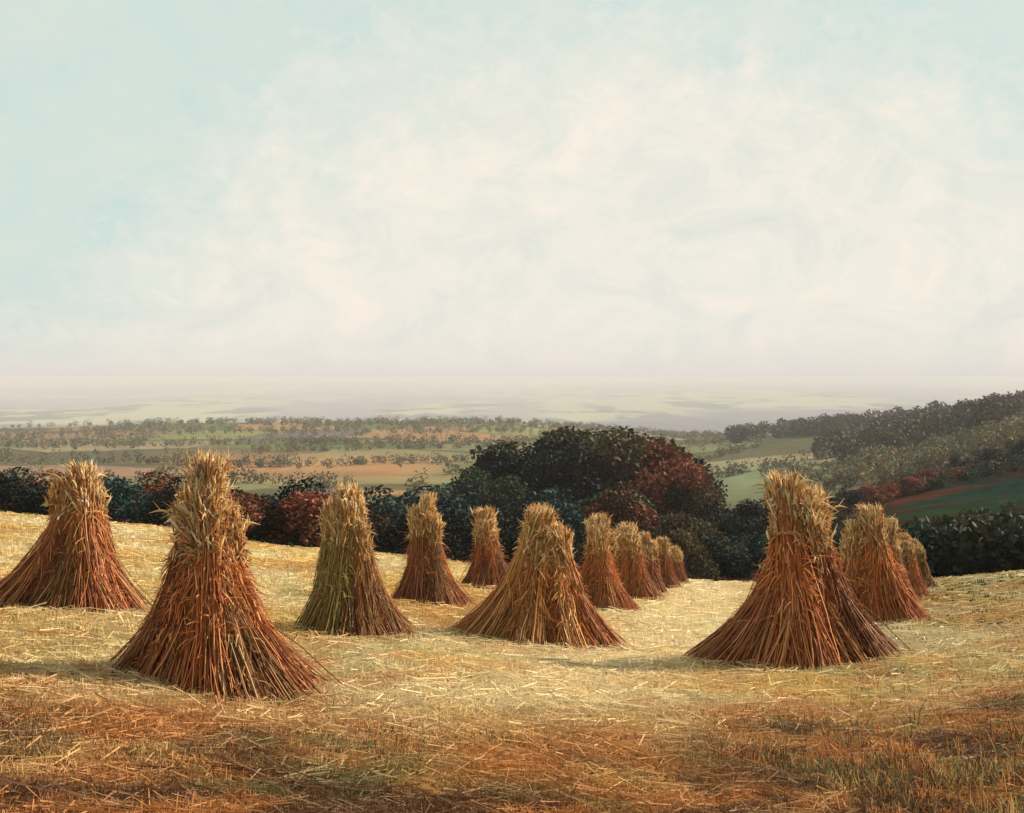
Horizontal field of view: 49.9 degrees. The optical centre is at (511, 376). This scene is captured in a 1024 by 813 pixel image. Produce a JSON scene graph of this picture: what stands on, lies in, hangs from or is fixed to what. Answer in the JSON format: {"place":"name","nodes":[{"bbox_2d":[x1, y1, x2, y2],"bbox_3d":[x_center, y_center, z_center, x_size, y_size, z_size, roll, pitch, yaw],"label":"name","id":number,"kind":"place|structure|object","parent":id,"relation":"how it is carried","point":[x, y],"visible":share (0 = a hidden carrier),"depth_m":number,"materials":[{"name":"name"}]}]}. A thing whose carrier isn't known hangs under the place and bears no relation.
{"place":"outdoors","nodes":[
{"label":"outdoors","id":0,"kind":"place"},
{"bbox_2d":[0,379,1023,791],"bbox_3d":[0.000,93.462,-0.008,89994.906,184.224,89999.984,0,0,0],"label":"ground","id":1,"kind":"structure","parent":0,"point":[694,405],"depth_m":4548.64,"materials":[{"name":"green plant"}]},
{"bbox_2d":[0,466,50,514],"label":"hedge bush","id":2,"kind":"object","parent":1,"relation":"on","point":[16,493],"visible":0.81,"depth_m":56.38,"materials":[{"name":"green plant"}]},
{"bbox_2d":[0,469,61,514],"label":"hedge bush","id":3,"kind":"object","parent":1,"relation":"on","point":[45,480],"visible":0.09,"depth_m":59.46,"materials":[{"name":"green plant"}]},
{"bbox_2d":[28,482,112,514],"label":"hedge bush","id":4,"kind":"object","parent":1,"relation":"on","point":[40,509],"visible":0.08,"depth_m":56.10,"materials":[{"name":"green plant"}]},
{"bbox_2d":[0,458,154,618],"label":"stook","id":5,"kind":"object","parent":1,"relation":"on","point":[70,559],"visible":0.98,"depth_m":10.93,"materials":[{"name":"brown plant"}]},
{"bbox_2d":[99,475,155,521],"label":"hedge bush","id":6,"kind":"object","parent":1,"relation":"on","point":[120,489],"visible":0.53,"depth_m":57.61,"materials":[{"name":"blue plant"}]},
{"bbox_2d":[108,470,176,525],"bbox_3d":[-20.751,6.902,60.874,4.986,3.411,5.354,0,0,-2],"label":"hedge bush","id":7,"kind":"object","parent":1,"relation":"on","point":[162,481],"visible":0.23,"depth_m":61.21,"materials":[{"name":"red plant"}]},
{"bbox_2d":[129,475,188,526],"bbox_3d":[-18.321,6.731,58.155,4.562,3.058,4.626,0,0,10],"label":"hedge bush","id":8,"kind":"object","parent":1,"relation":"on","point":[167,499],"visible":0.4,"depth_m":57.42,"materials":[{"name":"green plant"}]},
{"bbox_2d":[108,444,342,706],"bbox_3d":[-2.088,1.399,7.762,1.552,1.858,1.675,0,0,-43],"label":"stook","id":9,"kind":"object","parent":1,"relation":"on","point":[208,625],"visible":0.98,"depth_m":7.53,"materials":[{"name":"orange plant"}]},
{"bbox_2d":[230,487,243,497],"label":"hedge bush","id":10,"kind":"object","parent":1,"relation":"on","point":[232,490],"visible":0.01,"depth_m":60.69,"materials":[{"name":"green plant"}]},
{"bbox_2d":[228,490,284,539],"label":"hedge bush","id":11,"kind":"object","parent":1,"relation":"on","point":[247,503],"visible":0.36,"depth_m":57.08,"materials":[{"name":"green plant"}]},
{"bbox_2d":[237,492,305,544],"bbox_3d":[-12.803,7.673,58.823,5.622,3.064,4.985,0,0,-15],"label":"hedge bush","id":12,"kind":"object","parent":1,"relation":"on","point":[267,517],"visible":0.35,"depth_m":58.15,"materials":[{"name":"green plant"}]},
{"bbox_2d":[249,477,325,546],"bbox_3d":[-11.599,7.549,59.429,6.114,4.082,5.774,0,0,40],"label":"hedge bush","id":13,"kind":"object","parent":1,"relation":"on","point":[287,491],"visible":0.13,"depth_m":60.20,"materials":[{"name":"red plant"}]},
{"bbox_2d":[257,489,392,546],"bbox_3d":[-9.617,7.797,58.707,6.794,3.764,6.031,0,0,-42],"label":"hedge bush","id":14,"kind":"object","parent":1,"relation":"on","point":[308,518],"visible":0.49,"depth_m":57.46,"materials":[{"name":"red plant"}]},
{"bbox_2d":[292,478,420,642],"bbox_3d":[-1.724,1.990,11.812,1.445,1.781,1.316,-1,0,0],"label":"stook","id":15,"kind":"object","parent":1,"relation":"on","point":[349,594],"visible":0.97,"depth_m":11.68,"materials":[{"name":"plant"}]},
{"bbox_2d":[0,415,726,449],"bbox_3d":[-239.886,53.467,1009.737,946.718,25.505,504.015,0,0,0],"label":"ridge woodland","id":16,"kind":"object","parent":1,"relation":"on","point":[20,436],"visible":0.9,"depth_m":998.65,"materials":[{"name":"green plant"}]},
{"bbox_2d":[359,485,409,541],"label":"hedge bush","id":17,"kind":"object","parent":1,"relation":"on","point":[385,492],"visible":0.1,"depth_m":100.03,"materials":[{"name":"green plant"}]},
{"bbox_2d":[366,502,408,556],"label":"hedge bush","id":18,"kind":"object","parent":1,"relation":"on","point":[389,532],"visible":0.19,"depth_m":59.36,"materials":[{"name":"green plant"}]},
{"bbox_2d":[367,506,444,553],"bbox_3d":[-5.530,8.398,59.106,4.030,3.031,6.061,0,0,26],"label":"hedge bush","id":19,"kind":"object","parent":1,"relation":"on","point":[381,535],"visible":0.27,"depth_m":58.34,"materials":[{"name":"green plant"}]},
{"bbox_2d":[382,485,473,551],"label":"hedge bush","id":20,"kind":"object","parent":1,"relation":"on","point":[411,500],"visible":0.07,"depth_m":104.67,"materials":[{"name":"green plant"}]},
{"bbox_2d":[391,491,476,608],"bbox_3d":[-1.351,2.797,17.579,1.519,1.967,1.460,-3,0,0],"label":"stook","id":21,"kind":"object","parent":1,"relation":"on","point":[427,575],"visible":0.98,"depth_m":17.40,"materials":[{"name":"plant"}]},
{"bbox_2d":[394,481,495,546],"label":"hedge bush","id":22,"kind":"object","parent":1,"relation":"on","point":[462,506],"visible":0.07,"depth_m":107.64,"materials":[{"name":"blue plant"}]},
{"bbox_2d":[403,496,509,561],"bbox_3d":[-2.864,8.411,59.436,5.585,3.798,5.335,0,0,-21],"label":"hedge bush","id":23,"kind":"object","parent":1,"relation":"on","point":[452,540],"visible":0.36,"depth_m":59.38,"materials":[{"name":"green plant"}]},
{"bbox_2d":[438,477,512,507],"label":"tree","id":24,"kind":"object","parent":1,"relation":"on","point":[489,494],"visible":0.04,"depth_m":117.11,"materials":[{"name":"green plant"}]},
{"bbox_2d":[458,505,508,588],"bbox_3d":[-0.496,3.768,24.234,1.459,1.945,1.439,0,0,-18],"label":"stook","id":25,"kind":"object","parent":1,"relation":"on","point":[488,566],"visible":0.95,"depth_m":24.01,"materials":[{"name":"brown plant"}]},
{"bbox_2d":[448,506,523,562],"bbox_3d":[-0.920,9.067,62.112,5.307,3.543,6.722,0,0,2],"label":"hedge bush","id":26,"kind":"object","parent":1,"relation":"on","point":[511,534],"visible":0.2,"depth_m":61.33,"materials":[{"name":"green plant"}]},
{"bbox_2d":[450,466,527,518],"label":"tree","id":27,"kind":"object","parent":1,"relation":"on","point":[474,481],"visible":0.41,"depth_m":112.54,"materials":[{"name":"green plant"}]},
{"bbox_2d":[0,511,1023,812],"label":"stubble","id":28,"kind":"object","parent":1,"relation":"on","point":[290,758],"visible":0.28,"depth_m":7.37,"materials":[{"name":"yellow plant"}]},
{"bbox_2d":[0,659,1023,812],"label":"dry weeds","id":29,"kind":"object","parent":1,"relation":"on","point":[915,769],"visible":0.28,"depth_m":5.99,"materials":[{"name":"brown plant"}]},
{"bbox_2d":[0,410,1023,496],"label":"valley hedgerows","id":30,"kind":"object","parent":1,"relation":"on","point":[952,445],"visible":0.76,"depth_m":403.79,"materials":[{"name":"green plant"}]},
{"bbox_2d":[495,495,530,531],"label":"hedge bush","id":31,"kind":"object","parent":1,"relation":"on","point":[508,512],"visible":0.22,"depth_m":96.03,"materials":[{"name":"green plant"}]},
{"bbox_2d":[504,532,521,563],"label":"hedge bush","id":32,"kind":"object","parent":1,"relation":"on","point":[507,560],"visible":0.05,"depth_m":61.96,"materials":[{"name":"green plant"}]},
{"bbox_2d":[472,444,563,511],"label":"tree","id":33,"kind":"object","parent":1,"relation":"on","point":[548,473],"visible":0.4,"depth_m":119.02,"materials":[{"name":"green plant"}]},
{"bbox_2d":[448,502,631,652],"bbox_3d":[0.358,2.427,13.192,2.405,1.862,1.798,1,0,0],"label":"stook","id":34,"kind":"object","parent":1,"relation":"on","point":[538,594],"visible":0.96,"depth_m":13.02,"materials":[{"name":"brown plant"}]},
{"bbox_2d":[475,434,604,512],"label":"tree","id":35,"kind":"object","parent":1,"relation":"on","point":[575,458],"visible":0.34,"depth_m":120.32,"materials":[{"name":"green plant"}]},
{"bbox_2d":[504,485,587,559],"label":"hedge bush","id":36,"kind":"object","parent":1,"relation":"on","point":[568,515],"visible":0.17,"depth_m":96.71,"materials":[{"name":"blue plant"}]},
{"bbox_2d":[469,429,647,477],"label":"tree","id":37,"kind":"object","parent":1,"relation":"on","point":[514,446],"visible":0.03,"depth_m":134.83,"materials":[{"name":"green plant"}]},
{"bbox_2d":[527,427,605,501],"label":"tree","id":38,"kind":"object","parent":1,"relation":"on","point":[561,435],"visible":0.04,"depth_m":133.73,"materials":[{"name":"green plant"}]},
{"bbox_2d":[515,425,635,504],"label":"tree","id":39,"kind":"object","parent":1,"relation":"on","point":[582,434],"visible":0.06,"depth_m":134.05,"materials":[{"name":"green plant"}]},
{"bbox_2d":[568,527,587,570],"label":"hedge bush","id":40,"kind":"object","parent":1,"relation":"on","point":[575,550],"visible":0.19,"depth_m":62.91,"materials":[{"name":"green plant"}]},
{"bbox_2d":[541,430,665,500],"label":"tree","id":41,"kind":"object","parent":1,"relation":"on","point":[631,443],"visible":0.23,"depth_m":124.72,"materials":[{"name":"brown plant"}]},
{"bbox_2d":[553,488,661,550],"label":"hedge bush","id":42,"kind":"object","parent":1,"relation":"on","point":[588,502],"visible":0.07,"depth_m":97.01,"materials":[{"name":"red plant"}]},
{"bbox_2d":[575,512,640,613],"bbox_3d":[1.570,3.422,20.051,1.496,1.927,1.396,0,0,42],"label":"stook","id":43,"kind":"object","parent":1,"relation":"on","point":[600,581],"visible":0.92,"depth_m":19.89,"materials":[{"name":"orange plant"}]},
{"bbox_2d":[610,521,620,557],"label":"hedge bush","id":44,"kind":"object","parent":1,"relation":"on","point":[613,523],"visible":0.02,"depth_m":62.59,"materials":[{"name":"green plant"}]},
{"bbox_2d":[575,482,683,564],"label":"hedge bush","id":45,"kind":"object","parent":1,"relation":"on","point":[636,509],"visible":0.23,"depth_m":95.51,"materials":[{"name":"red plant"}]},
{"bbox_2d":[614,520,665,599],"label":"stook","id":46,"kind":"object","parent":1,"relation":"on","point":[633,576],"visible":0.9,"depth_m":24.17,"materials":[{"name":"plant"}]},
{"bbox_2d":[584,439,707,517],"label":"tree","id":47,"kind":"object","parent":1,"relation":"on","point":[672,459],"visible":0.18,"depth_m":125.73,"materials":[{"name":"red plant"}]},
{"bbox_2d":[584,428,714,502],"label":"tree","id":48,"kind":"object","parent":1,"relation":"on","point":[659,439],"visible":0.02,"depth_m":130.54,"materials":[{"name":"green plant"}]},
{"bbox_2d":[639,531,667,593],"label":"stook","id":49,"kind":"object","parent":1,"relation":"on","point":[649,546],"visible":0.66,"depth_m":27.69,"materials":[{"name":"plant"}]},
{"bbox_2d":[640,527,675,549],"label":"hedge bush","id":50,"kind":"object","parent":1,"relation":"on","point":[663,535],"visible":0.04,"depth_m":62.72,"materials":[{"name":"green plant"}]},
{"bbox_2d":[604,443,722,498],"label":"tree","id":51,"kind":"object","parent":1,"relation":"on","point":[696,460],"visible":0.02,"depth_m":130.76,"materials":[{"name":"brown plant"}]},
{"bbox_2d":[654,537,683,587],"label":"stook","id":52,"kind":"object","parent":1,"relation":"on","point":[669,578],"visible":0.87,"depth_m":31.19,"materials":[{"name":"plant"}]},
{"bbox_2d":[628,460,714,527],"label":"tree","id":53,"kind":"object","parent":1,"relation":"on","point":[684,471],"visible":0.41,"depth_m":119.47,"materials":[{"name":"red plant"}]},
{"bbox_2d":[671,545,690,583],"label":"stook","id":54,"kind":"object","parent":1,"relation":"on","point":[678,564],"visible":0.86,"depth_m":34.72,"materials":[{"name":"plant"}]},
{"bbox_2d":[642,471,727,527],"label":"tree","id":55,"kind":"object","parent":1,"relation":"on","point":[720,483],"visible":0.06,"depth_m":126.75,"materials":[{"name":"green plant"}]},
{"bbox_2d":[650,510,730,558],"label":"hedge bush","id":56,"kind":"object","parent":1,"relation":"on","point":[670,523],"visible":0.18,"depth_m":93.55,"materials":[{"name":"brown plant"}]},
{"bbox_2d":[667,527,719,580],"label":"hedge bush","id":57,"kind":"object","parent":1,"relation":"on","point":[686,542],"visible":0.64,"depth_m":62.48,"materials":[{"name":"green plant"}]},
{"bbox_2d":[661,480,727,543],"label":"tree","id":58,"kind":"object","parent":1,"relation":"on","point":[700,501],"visible":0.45,"depth_m":117.43,"materials":[{"name":"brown plant"}]},
{"bbox_2d":[687,533,749,579],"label":"hedge bush","id":59,"kind":"object","parent":1,"relation":"on","point":[718,551],"visible":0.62,"depth_m":65.61,"materials":[{"name":"green plant"}]},
{"bbox_2d":[693,498,762,549],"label":"tree","id":60,"kind":"object","parent":1,"relation":"on","point":[729,523],"visible":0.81,"depth_m":104.09,"materials":[{"name":"green plant"}]},
{"bbox_2d":[725,532,769,577],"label":"hedge bush","id":61,"kind":"object","parent":1,"relation":"on","point":[755,550],"visible":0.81,"depth_m":65.73,"materials":[{"name":"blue plant"}]},
{"bbox_2d":[735,498,770,541],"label":"tree","id":62,"kind":"object","parent":1,"relation":"on","point":[750,507],"visible":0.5,"depth_m":106.68,"materials":[{"name":"green plant"}]},
{"bbox_2d":[762,495,772,531],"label":"tree","id":63,"kind":"object","parent":1,"relation":"on","point":[766,514],"visible":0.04,"depth_m":109.28,"materials":[{"name":"green plant"}]},
{"bbox_2d":[681,467,911,672],"bbox_3d":[3.148,2.156,12.135,2.402,2.356,2.124,0,0,-36],"label":"stook","id":64,"kind":"object","parent":1,"relation":"on","point":[801,606],"visible":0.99,"depth_m":11.89,"materials":[{"name":"brown plant"}]},
{"bbox_2d":[827,495,837,514],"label":"tree","id":65,"kind":"object","parent":1,"relation":"on","point":[832,499],"visible":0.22,"depth_m":149.32,"materials":[{"name":"green plant"}]},
{"bbox_2d":[835,485,866,512],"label":"tree","id":66,"kind":"object","parent":1,"relation":"on","point":[850,498],"visible":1,"depth_m":159.55,"materials":[{"name":"green plant"}]},
{"bbox_2d":[723,390,1023,464],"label":"woodland","id":67,"kind":"object","parent":1,"relation":"on","point":[900,428],"visible":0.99,"depth_m":529.94,"materials":[{"name":"green plant"}]},
{"bbox_2d":[857,484,894,499],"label":"hedge bush","id":68,"kind":"object","parent":1,"relation":"on","point":[877,491],"visible":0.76,"depth_m":167.26,"materials":[{"name":"red plant"}]},
{"bbox_2d":[837,502,933,625],"bbox_3d":[6.067,3.181,18.379,2.135,2.238,1.916,0,0,0],"label":"stook","id":69,"kind":"object","parent":1,"relation":"on","point":[880,591],"visible":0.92,"depth_m":18.17,"materials":[{"name":"plant"}]},
{"bbox_2d":[884,516,923,604],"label":"stook","id":70,"kind":"object","parent":1,"relation":"on","point":[894,543],"visible":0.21,"depth_m":23.17,"materials":[{"name":"brown plant"}]},
{"bbox_2d":[882,476,927,494],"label":"hedge bush","id":71,"kind":"object","parent":1,"relation":"on","point":[911,483],"visible":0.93,"depth_m":174.09,"materials":[{"name":"red plant"}]},
{"bbox_2d":[897,532,933,597],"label":"stook","id":72,"kind":"object","parent":1,"relation":"on","point":[907,545],"visible":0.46,"depth_m":26.20,"materials":[{"name":"brown plant"}]},
{"bbox_2d":[843,459,995,510],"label":"red bracken","id":73,"kind":"object","parent":1,"relation":"on","point":[896,491],"visible":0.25,"depth_m":173.36,"materials":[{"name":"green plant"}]},
{"bbox_2d":[911,538,939,589],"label":"stook","id":74,"kind":"object","parent":1,"relation":"on","point":[922,563],"visible":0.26,"depth_m":29.85,"materials":[{"name":"brown plant"}]},
{"bbox_2d":[829,443,1023,575],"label":"hillside scrub","id":75,"kind":"object","parent":1,"relation":"on","point":[994,542],"visible":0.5,"depth_m":48.73,"materials":[{"name":"green plant"}]},
{"bbox_2d":[917,466,948,482],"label":"hedge bush","id":76,"kind":"object","parent":1,"relation":"on","point":[930,470],"visible":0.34,"depth_m":184.86,"materials":[{"name":"red plant"}]},
{"bbox_2d":[947,455,973,468],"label":"tree","id":77,"kind":"object","parent":1,"relation":"on","point":[954,460],"visible":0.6,"depth_m":195.99,"materials":[{"name":"green plant"}]},
{"bbox_2d":[971,448,1004,462],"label":"tree","id":78,"kind":"object","parent":1,"relation":"on","point":[992,452],"visible":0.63,"depth_m":203.44,"materials":[{"name":"green plant"}]},
{"bbox_2d":[999,500,1018,509],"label":"hedge bush","id":79,"kind":"object","parent":1,"relation":"on","point":[1011,503],"visible":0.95,"depth_m":127.84,"materials":[{"name":"green plant"}]},
{"bbox_2d":[1004,439,1023,455],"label":"tree","id":80,"kind":"object","parent":1,"relation":"on","point":[1020,446],"visible":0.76,"depth_m":207.41,"materials":[{"name":"green plant"}]},
{"bbox_2d":[0,0,1023,380],"label":"sky","id":81,"kind":"structure","parent":0,"point":[233,190],"materials":[{"name":"white"}]}
]}

